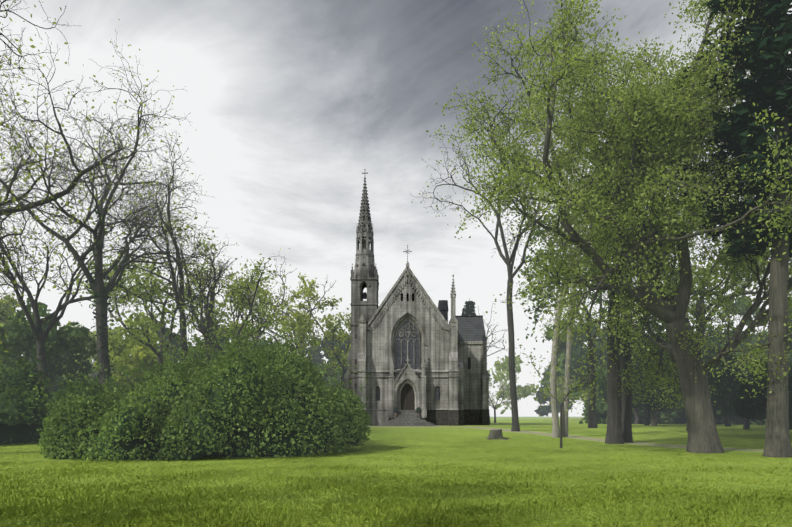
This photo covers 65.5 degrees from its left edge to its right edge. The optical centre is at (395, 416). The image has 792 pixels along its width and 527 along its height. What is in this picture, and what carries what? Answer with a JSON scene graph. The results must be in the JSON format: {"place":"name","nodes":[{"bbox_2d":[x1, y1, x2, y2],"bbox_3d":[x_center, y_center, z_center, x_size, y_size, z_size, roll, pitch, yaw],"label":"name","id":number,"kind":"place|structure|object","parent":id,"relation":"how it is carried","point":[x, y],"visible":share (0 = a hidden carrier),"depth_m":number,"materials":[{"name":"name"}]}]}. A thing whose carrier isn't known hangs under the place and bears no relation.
{"place":"outdoors","nodes":[
{"label":"outdoors","id":0,"kind":"place"},
{"bbox_2d":[0,294,36,361],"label":"tree","id":1,"kind":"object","parent":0,"point":[4,318],"depth_m":99.79,"materials":[{"name":"green plant"}]},
{"bbox_2d":[59,321,122,380],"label":"tree","id":2,"kind":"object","parent":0,"point":[90,342],"depth_m":118.13,"materials":[{"name":"green plant"}]},
{"bbox_2d":[74,326,132,379],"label":"tree","id":3,"kind":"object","parent":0,"point":[92,336],"depth_m":139.78,"materials":[{"name":"green plant"}]},
{"bbox_2d":[133,320,180,364],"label":"tree","id":4,"kind":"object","parent":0,"point":[166,339],"depth_m":108.84,"materials":[{"name":"green plant"}]},
{"bbox_2d":[305,334,347,381],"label":"tree","id":5,"kind":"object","parent":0,"point":[343,346],"depth_m":141.69,"materials":[{"name":"green plant"}]},
{"bbox_2d":[317,363,340,389],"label":"tree","id":6,"kind":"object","parent":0,"point":[325,378],"depth_m":114.23,"materials":[{"name":"green plant"}]},
{"bbox_2d":[308,337,349,367],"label":"tree","id":7,"kind":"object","parent":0,"point":[317,356],"depth_m":191.32,"materials":[{"name":"green plant"}]},
{"bbox_2d":[0,417,791,526],"bbox_3d":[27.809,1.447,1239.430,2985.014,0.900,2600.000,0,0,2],"label":"ground","id":8,"kind":"structure","parent":0,"point":[667,433],"depth_m":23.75,"materials":[{"name":"green plant"}]},
{"bbox_2d":[0,320,72,394],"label":"tree","id":9,"kind":"object","parent":8,"relation":"on","point":[57,378],"visible":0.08,"depth_m":73.67,"materials":[{"name":"green plant"}]},
{"bbox_2d":[0,298,96,390],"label":"tree","id":10,"kind":"object","parent":8,"relation":"on","point":[71,340],"visible":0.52,"depth_m":59.47,"materials":[{"name":"green plant"}]},
{"bbox_2d":[0,336,137,443],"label":"dark bush","id":11,"kind":"object","parent":8,"relation":"on","point":[23,413],"visible":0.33,"depth_m":36.67,"materials":[{"name":"green plant"}]},
{"bbox_2d":[0,0,179,355],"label":"tree","id":12,"kind":"object","parent":8,"relation":"on","point":[9,210],"visible":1,"depth_m":28.41,"materials":[{"name":"brown plant"}]},
{"bbox_2d":[0,170,181,398],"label":"tree","id":13,"kind":"object","parent":8,"relation":"on","point":[39,335],"visible":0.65,"depth_m":47.33,"materials":[{"name":"brown plant"}]},
{"bbox_2d":[49,372,140,401],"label":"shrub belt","id":14,"kind":"object","parent":8,"relation":"on","point":[99,382],"visible":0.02,"depth_m":85.46,"materials":[{"name":"green plant"}]},
{"bbox_2d":[0,19,241,389],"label":"ivy tree","id":15,"kind":"object","parent":8,"relation":"on","point":[100,290],"visible":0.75,"depth_m":42.18,"materials":[{"name":"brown plant"}]},
{"bbox_2d":[93,312,178,389],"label":"tree","id":16,"kind":"object","parent":8,"relation":"on","point":[139,354],"visible":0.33,"depth_m":67.17,"materials":[{"name":"green plant"}]},
{"bbox_2d":[52,206,239,370],"bbox_3d":[-21.844,-8.543,56.803,16.113,20.069,17.144,0,0,2],"label":"tree","id":17,"kind":"object","parent":8,"relation":"on","point":[146,296],"visible":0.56,"depth_m":54.43,"materials":[{"name":"green plant"}]},
{"bbox_2d":[86,119,229,361],"bbox_3d":[-17.704,-9.662,46.739,9.861,22.695,13.003,0,0,2],"label":"tree","id":18,"kind":"object","parent":8,"relation":"on","point":[180,287],"visible":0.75,"depth_m":46.65,"materials":[{"name":"green plant"}]},
{"bbox_2d":[29,305,371,461],"bbox_3d":[-7.559,-1.517,31.142,12.571,8.532,18.430,0,0,39],"label":"bush","id":19,"kind":"object","parent":8,"relation":"on","point":[266,401],"visible":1,"depth_m":26.76,"materials":[{"name":"green plant"}]},
{"bbox_2d":[174,239,236,362],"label":"tree","id":20,"kind":"object","parent":8,"relation":"on","point":[212,294],"visible":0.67,"depth_m":52.91,"materials":[{"name":"brown plant"}]},
{"bbox_2d":[188,318,248,363],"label":"tree","id":21,"kind":"object","parent":8,"relation":"on","point":[215,350],"visible":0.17,"depth_m":76.15,"materials":[{"name":"green plant"}]},
{"bbox_2d":[149,248,295,361],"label":"tree","id":22,"kind":"object","parent":8,"relation":"on","point":[253,314],"visible":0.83,"depth_m":44.79,"materials":[{"name":"green plant"}]},
{"bbox_2d":[191,259,293,356],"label":"tree","id":23,"kind":"object","parent":8,"relation":"on","point":[237,298],"visible":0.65,"depth_m":61.01,"materials":[{"name":"green plant"}]},
{"bbox_2d":[221,258,293,350],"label":"tree","id":24,"kind":"object","parent":8,"relation":"on","point":[260,301],"visible":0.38,"depth_m":64.89,"materials":[{"name":"green plant"}]},
{"bbox_2d":[199,259,335,349],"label":"bare tree","id":25,"kind":"object","parent":8,"relation":"on","point":[273,332],"visible":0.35,"depth_m":81.76,"materials":[{"name":"brown plant"}]},
{"bbox_2d":[258,338,322,381],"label":"tree","id":26,"kind":"object","parent":8,"relation":"on","point":[275,342],"depth_m":93.17,"materials":[{"name":"green plant"}]},
{"bbox_2d":[251,278,341,361],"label":"tree","id":27,"kind":"object","parent":8,"relation":"on","point":[303,330],"visible":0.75,"depth_m":74.32,"materials":[{"name":"green plant"}]},
{"bbox_2d":[289,272,350,387],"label":"tree","id":28,"kind":"object","parent":8,"relation":"on","point":[335,352],"visible":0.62,"depth_m":80.66,"materials":[{"name":"green plant"}]},
{"bbox_2d":[344,169,488,425],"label":"chapel","id":29,"kind":"structure","parent":8,"relation":"on","point":[411,350],"depth_m":69.77,"materials":[{"name":"stone"}]},
{"bbox_2d":[393,407,398,416],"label":"plant pot","id":30,"kind":"object","parent":29,"relation":"on","point":[396,410],"visible":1,"depth_m":67.80,"materials":[{"name":"grey stone"}]},
{"bbox_2d":[416,407,421,416],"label":"plant pot","id":31,"kind":"object","parent":29,"relation":"on","point":[418,410],"visible":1,"depth_m":67.75,"materials":[{"name":"grey ceramic"}]},
{"bbox_2d":[462,298,489,377],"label":"tree","id":32,"kind":"object","parent":8,"relation":"on","point":[468,309],"visible":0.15,"depth_m":95.04,"materials":[{"name":"green plant"}]},
{"bbox_2d":[478,303,515,423],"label":"tree","id":33,"kind":"object","parent":8,"relation":"on","point":[492,333],"visible":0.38,"depth_m":86.04,"materials":[{"name":"brown plant"}]},
{"bbox_2d":[410,85,586,430],"bbox_3d":[9.867,-13.100,49.926,14.117,29.301,13.306,0,0,-30],"label":"tree","id":34,"kind":"object","parent":8,"relation":"on","point":[508,261],"visible":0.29,"depth_m":51.02,"materials":[{"name":"green plant"}]},
{"bbox_2d":[486,429,510,439],"bbox_3d":[6.595,1.195,40.437,1.721,0.772,1.711,0,0,18],"label":"tree stump","id":35,"kind":"object","parent":8,"relation":"on","point":[495,434],"visible":0.83,"depth_m":40.18,"materials":[{"name":"brown plant"}]},
{"bbox_2d":[489,376,520,422],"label":"tree","id":36,"kind":"object","parent":8,"relation":"on","point":[500,394],"visible":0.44,"depth_m":98.28,"materials":[{"name":"green plant"}]},
{"bbox_2d":[515,331,617,447],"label":"tree sapling","id":37,"kind":"object","parent":8,"relation":"on","point":[581,385],"visible":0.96,"depth_m":32.19,"materials":[{"name":"green plant"}]},
{"bbox_2d":[517,92,624,437],"bbox_3d":[13.891,-11.630,46.150,13.918,26.772,10.120,0,0,-33],"label":"tree","id":38,"kind":"object","parent":8,"relation":"on","point":[555,421],"visible":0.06,"depth_m":42.57,"materials":[{"name":"brown plant"}]},
{"bbox_2d":[511,202,656,427],"bbox_3d":[17.668,-10.265,60.819,13.530,23.275,18.555,0,0,2],"label":"tree","id":39,"kind":"object","parent":8,"relation":"on","point":[592,421],"visible":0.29,"depth_m":57.20,"materials":[{"name":"green plant"}]},
{"bbox_2d":[513,31,681,441],"bbox_3d":[13.783,-10.526,38.548,9.881,24.904,16.725,0,0,26],"label":"tree","id":40,"kind":"object","parent":8,"relation":"on","point":[627,403],"visible":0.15,"depth_m":37.37,"materials":[{"name":"green plant"}]},
{"bbox_2d":[563,334,643,389],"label":"tree","id":41,"kind":"object","parent":8,"relation":"on","point":[576,366],"visible":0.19,"depth_m":109.37,"materials":[{"name":"green plant"}]},
{"bbox_2d":[425,0,791,452],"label":"tree","id":42,"kind":"object","parent":8,"relation":"on","point":[644,124],"visible":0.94,"depth_m":28.68,"materials":[{"name":"green plant"}]},
{"bbox_2d":[531,38,711,436],"bbox_3d":[15.165,-10.554,41.722,11.849,24.626,11.386,0,0,-42],"label":"tree","id":43,"kind":"object","parent":8,"relation":"on","point":[567,381],"visible":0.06,"depth_m":42.77,"materials":[{"name":"brown plant"}]},
{"bbox_2d":[585,326,666,423],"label":"tree","id":44,"kind":"object","parent":8,"relation":"on","point":[603,382],"visible":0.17,"depth_m":80.88,"materials":[{"name":"green plant"}]},
{"bbox_2d":[513,25,753,443],"bbox_3d":[13.181,-11.005,36.779,15.418,25.853,10.269,0,0,40],"label":"tree","id":45,"kind":"object","parent":8,"relation":"on","point":[614,434],"visible":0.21,"depth_m":36.58,"materials":[{"name":"green plant"}]},
{"bbox_2d":[606,342,681,425],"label":"tree","id":46,"kind":"object","parent":8,"relation":"on","point":[647,418],"visible":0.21,"depth_m":66.97,"materials":[{"name":"green plant"}]},
{"bbox_2d":[632,310,681,425],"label":"tree","id":47,"kind":"object","parent":8,"relation":"on","point":[649,407],"visible":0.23,"depth_m":66.32,"materials":[{"name":"green plant"}]},
{"bbox_2d":[579,389,765,424],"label":"shrub belt","id":48,"kind":"object","parent":8,"relation":"on","point":[676,417],"visible":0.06,"depth_m":83.48,"materials":[{"name":"green plant"}]},
{"bbox_2d":[677,335,753,417],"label":"tree","id":49,"kind":"object","parent":8,"relation":"on","point":[719,345],"depth_m":73.72,"materials":[{"name":"green plant"}]},
{"bbox_2d":[694,312,736,343],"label":"tree","id":50,"kind":"object","parent":8,"relation":"on","point":[719,331],"visible":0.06,"depth_m":89.99,"materials":[{"name":"green plant"}]},
{"bbox_2d":[648,211,791,430],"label":"tree","id":51,"kind":"object","parent":8,"relation":"on","point":[696,306],"visible":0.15,"depth_m":49.33,"materials":[{"name":"green plant"}]},
{"bbox_2d":[702,341,751,426],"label":"tree","id":52,"kind":"object","parent":8,"relation":"on","point":[717,407],"visible":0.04,"depth_m":64.49,"materials":[{"name":"green plant"}]},
{"bbox_2d":[671,0,791,457],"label":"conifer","id":53,"kind":"object","parent":8,"relation":"on","point":[772,88],"visible":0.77,"depth_m":26.87,"materials":[{"name":"green plant"}]},
{"bbox_2d":[706,354,791,428],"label":"tree","id":54,"kind":"object","parent":8,"relation":"on","point":[728,392],"visible":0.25,"depth_m":55.02,"materials":[{"name":"green plant"}]},
{"bbox_2d":[719,242,791,304],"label":"tree","id":55,"kind":"object","parent":8,"relation":"on","point":[756,277],"depth_m":52.47,"materials":[{"name":"green plant"}]},
{"bbox_2d":[731,360,791,429],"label":"tree","id":56,"kind":"object","parent":8,"relation":"on","point":[748,407],"visible":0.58,"depth_m":43.29,"materials":[{"name":"green plant"}]},
{"bbox_2d":[788,322,791,362],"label":"tree","id":57,"kind":"object","parent":8,"relation":"on","point":[789,349],"visible":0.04,"depth_m":70.22,"materials":[{"name":"green plant"}]},
{"bbox_2d":[0,0,791,416],"label":"sky","id":58,"kind":"structure","parent":0,"point":[289,103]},
{"bbox_2d":[487,355,538,413],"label":"tree","id":59,"kind":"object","parent":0,"point":[504,367],"depth_m":196.39,"materials":[{"name":"green plant"}]},
{"bbox_2d":[540,366,561,385],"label":"tree","id":60,"kind":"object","parent":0,"point":[544,377],"depth_m":208.90,"materials":[{"name":"green plant"}]},
{"bbox_2d":[534,384,572,416],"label":"tree","id":61,"kind":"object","parent":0,"point":[544,410],"depth_m":188.03,"materials":[{"name":"green plant"}]},
{"bbox_2d":[542,368,580,402],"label":"tree","id":62,"kind":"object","parent":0,"point":[560,392],"depth_m":156.07,"materials":[{"name":"green plant"}]},
{"bbox_2d":[367,426,763,451],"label":"dirt path","id":63,"kind":"structure","parent":0,"point":[603,440],"depth_m":42.56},
{"bbox_2d":[545,317,606,396],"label":"tree","id":64,"kind":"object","parent":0,"point":[561,358],"depth_m":117.75,"materials":[{"name":"green plant"}]},
{"bbox_2d":[581,385,601,402],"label":"tree","id":65,"kind":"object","parent":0,"point":[584,398],"depth_m":104.05,"materials":[{"name":"green plant"}]},
{"bbox_2d":[709,295,791,363],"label":"tree","id":66,"kind":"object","parent":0,"point":[744,311],"depth_m":104.85,"materials":[{"name":"green plant"}]},
{"bbox_2d":[741,330,767,354],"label":"tree","id":67,"kind":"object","parent":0,"point":[756,338],"depth_m":127.52,"materials":[{"name":"green plant"}]}
]}

